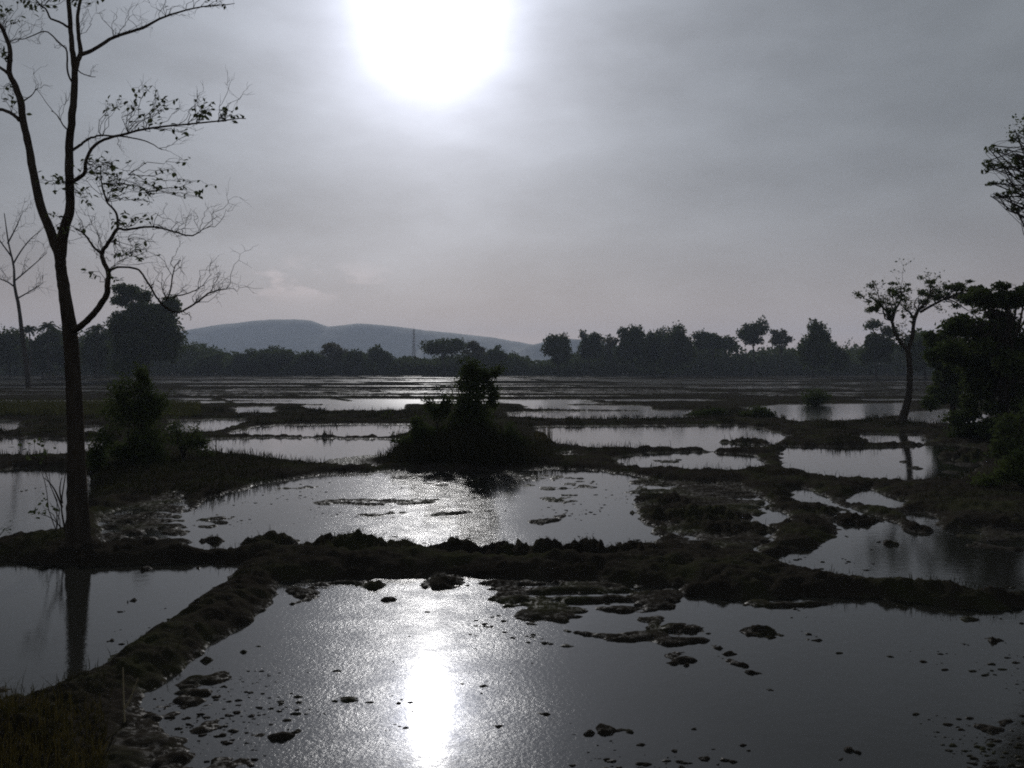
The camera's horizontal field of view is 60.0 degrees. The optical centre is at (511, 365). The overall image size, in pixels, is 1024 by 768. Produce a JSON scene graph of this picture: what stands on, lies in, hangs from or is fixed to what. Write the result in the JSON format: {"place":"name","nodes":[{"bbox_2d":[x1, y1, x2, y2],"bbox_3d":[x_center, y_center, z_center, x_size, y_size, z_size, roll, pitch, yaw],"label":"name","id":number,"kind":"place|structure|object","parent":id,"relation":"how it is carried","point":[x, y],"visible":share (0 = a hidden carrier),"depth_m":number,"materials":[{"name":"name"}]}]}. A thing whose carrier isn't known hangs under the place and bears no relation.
{"place":"outdoors","nodes":[
{"label":"outdoors","id":0,"kind":"place"},
{"bbox_2d":[193,419,218,450],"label":"reed clump","id":1,"kind":"object","parent":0,"point":[209,437],"visible":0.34,"depth_m":30.90,"materials":[{"name":"green plant"}]},
{"bbox_2d":[180,319,532,360],"bbox_3d":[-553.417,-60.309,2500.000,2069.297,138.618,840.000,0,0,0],"label":"hills","id":2,"kind":"structure","parent":0,"point":[297,335],"depth_m":2374.97,"materials":[{"name":"grey"}]},
{"bbox_2d":[390,433,402,451],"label":"reed clump","id":3,"kind":"object","parent":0,"point":[394,443],"visible":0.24,"depth_m":29.48,"materials":[{"name":"green plant"}]},
{"bbox_2d":[0,373,1023,767],"bbox_3d":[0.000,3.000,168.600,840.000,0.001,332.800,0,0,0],"label":"water","id":4,"kind":"structure","parent":0,"point":[820,705],"depth_m":9.80,"materials":[{"name":"black liquid"}]},
{"bbox_2d":[462,340,486,362],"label":"distant tree","id":5,"kind":"object","parent":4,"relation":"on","point":[476,349],"visible":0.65,"depth_m":267.91,"materials":[{"name":"green plant"}]},
{"bbox_2d":[114,471,1023,767],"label":"mud crumbs","id":6,"kind":"object","parent":4,"relation":"on","point":[682,763],"visible":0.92,"depth_m":7.48,"materials":[{"name":"brown soil"}]},
{"bbox_2d":[0,367,1023,767],"bbox_3d":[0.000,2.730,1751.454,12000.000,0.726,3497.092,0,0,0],"label":"ground","id":7,"kind":"structure","parent":0,"point":[142,739],"depth_m":15.53,"materials":[{"name":"green plant"}]},
{"bbox_2d":[0,326,33,376],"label":"distant tree","id":8,"kind":"object","parent":7,"relation":"on","point":[9,342],"visible":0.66,"depth_m":212.54,"materials":[{"name":"green plant"}]},
{"bbox_2d":[0,199,56,386],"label":"leafless sapling tree","id":9,"kind":"object","parent":7,"relation":"on","point":[25,359],"visible":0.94,"depth_m":119.84,"materials":[{"name":"brown plant"}]},
{"bbox_2d":[15,325,43,373],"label":"palm tree","id":10,"kind":"object","parent":7,"relation":"on","point":[28,328],"visible":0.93,"depth_m":195.85,"materials":[{"name":"green plant"}]},
{"bbox_2d":[18,437,59,530],"bbox_3d":[-7.841,1.973,14.709,0.617,1.572,0.371,0,0,-24],"label":"sapling","id":11,"kind":"object","parent":7,"relation":"on","point":[39,444],"visible":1,"depth_m":14.73,"materials":[{"name":"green plant"}]},
{"bbox_2d":[15,328,63,377],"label":"distant tree","id":12,"kind":"object","parent":7,"relation":"on","point":[39,354],"visible":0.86,"depth_m":204.11,"materials":[{"name":"green plant"}]},
{"bbox_2d":[28,493,61,528],"bbox_3d":[-8.059,2.517,15.264,0.605,0.633,0.236,0,0,0],"label":"shrub","id":13,"kind":"object","parent":7,"relation":"on","point":[44,513],"visible":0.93,"depth_m":15.28,"materials":[{"name":"green plant"}]},
{"bbox_2d":[34,321,61,377],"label":"palm tree","id":14,"kind":"object","parent":7,"relation":"on","point":[48,326],"visible":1,"depth_m":197.83,"materials":[{"name":"green plant"}]},
{"bbox_2d":[44,468,66,530],"bbox_3d":[-7.552,2.349,14.703,0.415,1.309,0.034,0,0,0],"label":"dead twig","id":15,"kind":"object","parent":7,"relation":"on","point":[60,499],"visible":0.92,"depth_m":14.70,"materials":[{"name":"brown wood"}]},
{"bbox_2d":[0,667,134,767],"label":"verge grass","id":16,"kind":"structure","parent":7,"relation":"on","point":[72,755],"depth_m":6.64,"materials":[{"name":"green plant"}]},
{"bbox_2d":[52,325,84,372],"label":"distant tree","id":17,"kind":"object","parent":7,"relation":"on","point":[59,361],"visible":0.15,"depth_m":210.62,"materials":[{"name":"green plant"}]},
{"bbox_2d":[79,326,113,377],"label":"distant tree","id":18,"kind":"object","parent":7,"relation":"on","point":[88,355],"visible":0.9,"depth_m":206.45,"materials":[{"name":"green plant"}]},
{"bbox_2d":[84,323,109,377],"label":"palm tree","id":19,"kind":"object","parent":7,"relation":"on","point":[94,328],"visible":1,"depth_m":195.86,"materials":[{"name":"green plant"}]},
{"bbox_2d":[0,397,200,416],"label":"pasture grass","id":20,"kind":"structure","parent":7,"relation":"on","point":[179,408],"depth_m":56.45,"materials":[{"name":"green plant"}]},
{"bbox_2d":[85,419,134,471],"bbox_3d":[-11.085,2.222,24.457,1.628,1.509,0.767,0,0,7],"label":"shrub","id":21,"kind":"object","parent":7,"relation":"on","point":[97,452],"visible":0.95,"depth_m":24.39,"materials":[{"name":"green plant"}]},
{"bbox_2d":[0,0,260,549],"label":"bare tree","id":22,"kind":"object","parent":7,"relation":"on","point":[77,527],"visible":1,"depth_m":13.80,"materials":[{"name":"brown plant"}]},
{"bbox_2d":[122,667,138,722],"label":"dead twig","id":23,"kind":"object","parent":7,"relation":"on","point":[124,707],"visible":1,"depth_m":7.35,"materials":[{"name":"brown wood"}]},
{"bbox_2d":[95,355,176,464],"bbox_3d":[-10.891,1.298,25.679,2.384,3.196,1.590,0,0,0],"label":"shrub","id":24,"kind":"object","parent":7,"relation":"on","point":[144,412],"visible":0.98,"depth_m":25.39,"materials":[{"name":"green plant"}]},
{"bbox_2d":[103,282,189,379],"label":"leafy tree","id":25,"kind":"object","parent":7,"relation":"on","point":[144,328],"visible":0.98,"depth_m":168.31,"materials":[{"name":"green plant"}]},
{"bbox_2d":[165,408,214,456],"bbox_3d":[-9.756,2.058,26.935,1.581,1.560,0.894,0,0,-13],"label":"shrub","id":26,"kind":"object","parent":7,"relation":"on","point":[197,440],"visible":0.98,"depth_m":26.89,"materials":[{"name":"green plant"}]},
{"bbox_2d":[187,352,226,375],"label":"distant tree","id":27,"kind":"object","parent":7,"relation":"on","point":[213,362],"visible":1,"depth_m":247.99,"materials":[{"name":"green plant"}]},
{"bbox_2d":[230,348,258,374],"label":"distant tree","id":28,"kind":"object","parent":7,"relation":"on","point":[240,360],"visible":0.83,"depth_m":261.10,"materials":[{"name":"green plant"}]},
{"bbox_2d":[247,345,298,374],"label":"distant tree","id":29,"kind":"object","parent":7,"relation":"on","point":[270,357],"visible":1,"depth_m":251.97,"materials":[{"name":"green plant"}]},
{"bbox_2d":[291,350,327,374],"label":"distant tree","id":30,"kind":"object","parent":7,"relation":"on","point":[309,360],"visible":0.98,"depth_m":259.84,"materials":[{"name":"green plant"}]},
{"bbox_2d":[85,415,562,497],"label":"long grass","id":31,"kind":"structure","parent":7,"relation":"on","point":[469,440],"depth_m":26.08,"materials":[{"name":"green plant"}]},
{"bbox_2d":[318,341,347,374],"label":"distant tree","id":32,"kind":"object","parent":7,"relation":"on","point":[334,351],"visible":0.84,"depth_m":262.86,"materials":[{"name":"green plant"}]},
{"bbox_2d":[337,348,366,374],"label":"distant tree","id":33,"kind":"object","parent":7,"relation":"on","point":[352,358],"visible":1,"depth_m":257.22,"materials":[{"name":"green plant"}]},
{"bbox_2d":[365,344,395,374],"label":"distant tree","id":34,"kind":"object","parent":7,"relation":"on","point":[378,356],"visible":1,"depth_m":263.51,"materials":[{"name":"green plant"}]},
{"bbox_2d":[412,329,414,357],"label":"lattice mast","id":35,"kind":"object","parent":7,"relation":"on","point":[413,349],"visible":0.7,"depth_m":619.31,"materials":[{"name":"silver metal"}]},
{"bbox_2d":[375,389,467,444],"bbox_3d":[-2.848,1.768,27.910,2.976,2.087,1.267,0,0,0],"label":"shrub","id":36,"kind":"object","parent":7,"relation":"on","point":[440,411],"visible":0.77,"depth_m":27.93,"materials":[{"name":"green plant"}]},
{"bbox_2d":[418,337,467,374],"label":"distant tree","id":37,"kind":"object","parent":7,"relation":"on","point":[443,347],"visible":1,"depth_m":258.36,"materials":[{"name":"green plant"}]},
{"bbox_2d":[209,528,676,553],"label":"hummock grass","id":38,"kind":"structure","parent":7,"relation":"on","point":[504,539],"depth_m":14.19,"materials":[{"name":"green plant"}]},
{"bbox_2d":[433,356,508,437],"bbox_3d":[-1.349,1.091,28.378,2.416,2.785,1.599,0,0,35],"label":"shrub","id":39,"kind":"object","parent":7,"relation":"on","point":[472,385],"visible":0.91,"depth_m":28.20,"materials":[{"name":"green plant"}]},
{"bbox_2d":[0,324,980,374],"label":"distant thicket","id":40,"kind":"object","parent":7,"relation":"on","point":[767,362],"visible":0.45,"depth_m":265.50,"materials":[{"name":"green plant"}]},
{"bbox_2d":[484,344,509,368],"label":"distant tree","id":41,"kind":"object","parent":7,"relation":"on","point":[495,354],"visible":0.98,"depth_m":260.98,"materials":[{"name":"green plant"}]},
{"bbox_2d":[495,420,534,449],"bbox_3d":[0.061,2.246,28.019,1.300,1.054,1.031,0,0,-27],"label":"shrub","id":42,"kind":"object","parent":7,"relation":"on","point":[512,431],"visible":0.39,"depth_m":27.84,"materials":[{"name":"green plant"}]},
{"bbox_2d":[535,419,552,442],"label":"reed clump","id":43,"kind":"object","parent":7,"relation":"on","point":[545,435],"visible":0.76,"depth_m":32.83,"materials":[{"name":"green plant"}]},
{"bbox_2d":[539,332,572,375],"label":"distant tree","id":44,"kind":"object","parent":7,"relation":"on","point":[557,349],"visible":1,"depth_m":248.37,"materials":[{"name":"green plant"}]},
{"bbox_2d":[575,329,605,374],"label":"distant tree","id":45,"kind":"object","parent":7,"relation":"on","point":[589,345],"visible":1,"depth_m":253.28,"materials":[{"name":"green plant"}]},
{"bbox_2d":[600,333,619,374],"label":"distant tree","id":46,"kind":"object","parent":7,"relation":"on","point":[610,342],"visible":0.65,"depth_m":266.43,"materials":[{"name":"green plant"}]},
{"bbox_2d":[610,323,653,375],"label":"distant tree","id":47,"kind":"object","parent":7,"relation":"on","point":[633,341],"visible":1,"depth_m":238.16,"materials":[{"name":"green plant"}]},
{"bbox_2d":[635,325,671,375],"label":"distant tree","id":48,"kind":"object","parent":7,"relation":"on","point":[655,338],"visible":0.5,"depth_m":244.20,"materials":[{"name":"green plant"}]},
{"bbox_2d":[657,320,696,375],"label":"distant tree","id":49,"kind":"object","parent":7,"relation":"on","point":[677,349],"visible":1,"depth_m":236.44,"materials":[{"name":"green plant"}]},
{"bbox_2d":[687,407,726,415],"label":"shrub","id":50,"kind":"object","parent":7,"relation":"on","point":[714,411],"visible":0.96,"depth_m":50.61,"materials":[{"name":"green plant"}]},
{"bbox_2d":[691,328,739,375],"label":"distant tree","id":51,"kind":"object","parent":7,"relation":"on","point":[706,339],"visible":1,"depth_m":248.16,"materials":[{"name":"green plant"}]},
{"bbox_2d":[736,315,771,375],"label":"distant tree","id":52,"kind":"object","parent":7,"relation":"on","point":[751,333],"visible":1,"depth_m":244.21,"materials":[{"name":"green plant"}]},
{"bbox_2d":[738,405,777,416],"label":"shrub","id":53,"kind":"object","parent":7,"relation":"on","point":[754,410],"visible":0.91,"depth_m":49.91,"materials":[{"name":"green plant"}]},
{"bbox_2d":[769,328,795,375],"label":"distant tree","id":54,"kind":"object","parent":7,"relation":"on","point":[780,338],"visible":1,"depth_m":254.43,"materials":[{"name":"green plant"}]},
{"bbox_2d":[794,317,833,377],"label":"distant tree","id":55,"kind":"object","parent":7,"relation":"on","point":[813,353],"visible":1,"depth_m":198.54,"materials":[{"name":"green plant"}]},
{"bbox_2d":[797,388,833,405],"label":"shrub","id":56,"kind":"object","parent":7,"relation":"on","point":[814,399],"visible":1,"depth_m":65.70,"materials":[{"name":"green plant"}]},
{"bbox_2d":[825,339,852,376],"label":"distant tree","id":57,"kind":"object","parent":7,"relation":"on","point":[841,356],"visible":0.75,"depth_m":213.41,"materials":[{"name":"green plant"}]},
{"bbox_2d":[855,317,900,378],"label":"distant tree","id":58,"kind":"object","parent":7,"relation":"on","point":[877,347],"visible":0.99,"depth_m":188.56,"materials":[{"name":"green plant"}]},
{"bbox_2d":[852,258,993,423],"bbox_3d":[20.310,-1.120,42.827,6.901,8.437,3.768,0,0,0],"label":"leaning tree","id":59,"kind":"object","parent":7,"relation":"on","point":[938,296],"visible":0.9,"depth_m":42.88,"materials":[{"name":"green plant"}]},
{"bbox_2d":[894,328,957,378],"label":"distant tree","id":60,"kind":"object","parent":7,"relation":"on","point":[918,361],"visible":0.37,"depth_m":177.99,"materials":[{"name":"green plant"}]},
{"bbox_2d":[918,329,966,412],"bbox_3d":[24.350,0.531,49.942,3.374,5.186,2.978,0,0,0],"label":"dark tree","id":61,"kind":"object","parent":7,"relation":"on","point":[945,389],"visible":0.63,"depth_m":49.62,"materials":[{"name":"green plant"}]},
{"bbox_2d":[943,417,989,437],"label":"shrub","id":62,"kind":"object","parent":7,"relation":"on","point":[969,432],"visible":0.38,"depth_m":34.81,"materials":[{"name":"green plant"}]},
{"bbox_2d":[920,280,1023,439],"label":"dark tree","id":63,"kind":"object","parent":7,"relation":"on","point":[995,341],"visible":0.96,"depth_m":33.86,"materials":[{"name":"green plant"}]},
{"bbox_2d":[968,445,1023,485],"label":"shrub","id":64,"kind":"object","parent":7,"relation":"on","point":[1012,469],"visible":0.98,"depth_m":20.46,"materials":[{"name":"green plant"}]},
{"bbox_2d":[972,399,1023,462],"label":"shrub","id":65,"kind":"object","parent":7,"relation":"on","point":[1002,446],"visible":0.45,"depth_m":26.48,"materials":[{"name":"green plant"}]},
{"bbox_2d":[981,114,1023,234],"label":"overhanging tree","id":66,"kind":"object","parent":7,"relation":"on","point":[1017,158],"visible":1,"depth_m":24.97,"materials":[{"name":"green plant"}]},
{"bbox_2d":[0,0,1023,363],"label":"sky","id":67,"kind":"structure","parent":0,"point":[524,171],"materials":[{"name":"grey"}]},
{"bbox_2d":[514,339,616,362],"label":"hills","id":68,"kind":"structure","parent":0,"point":[533,352],"depth_m":2137.57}
]}

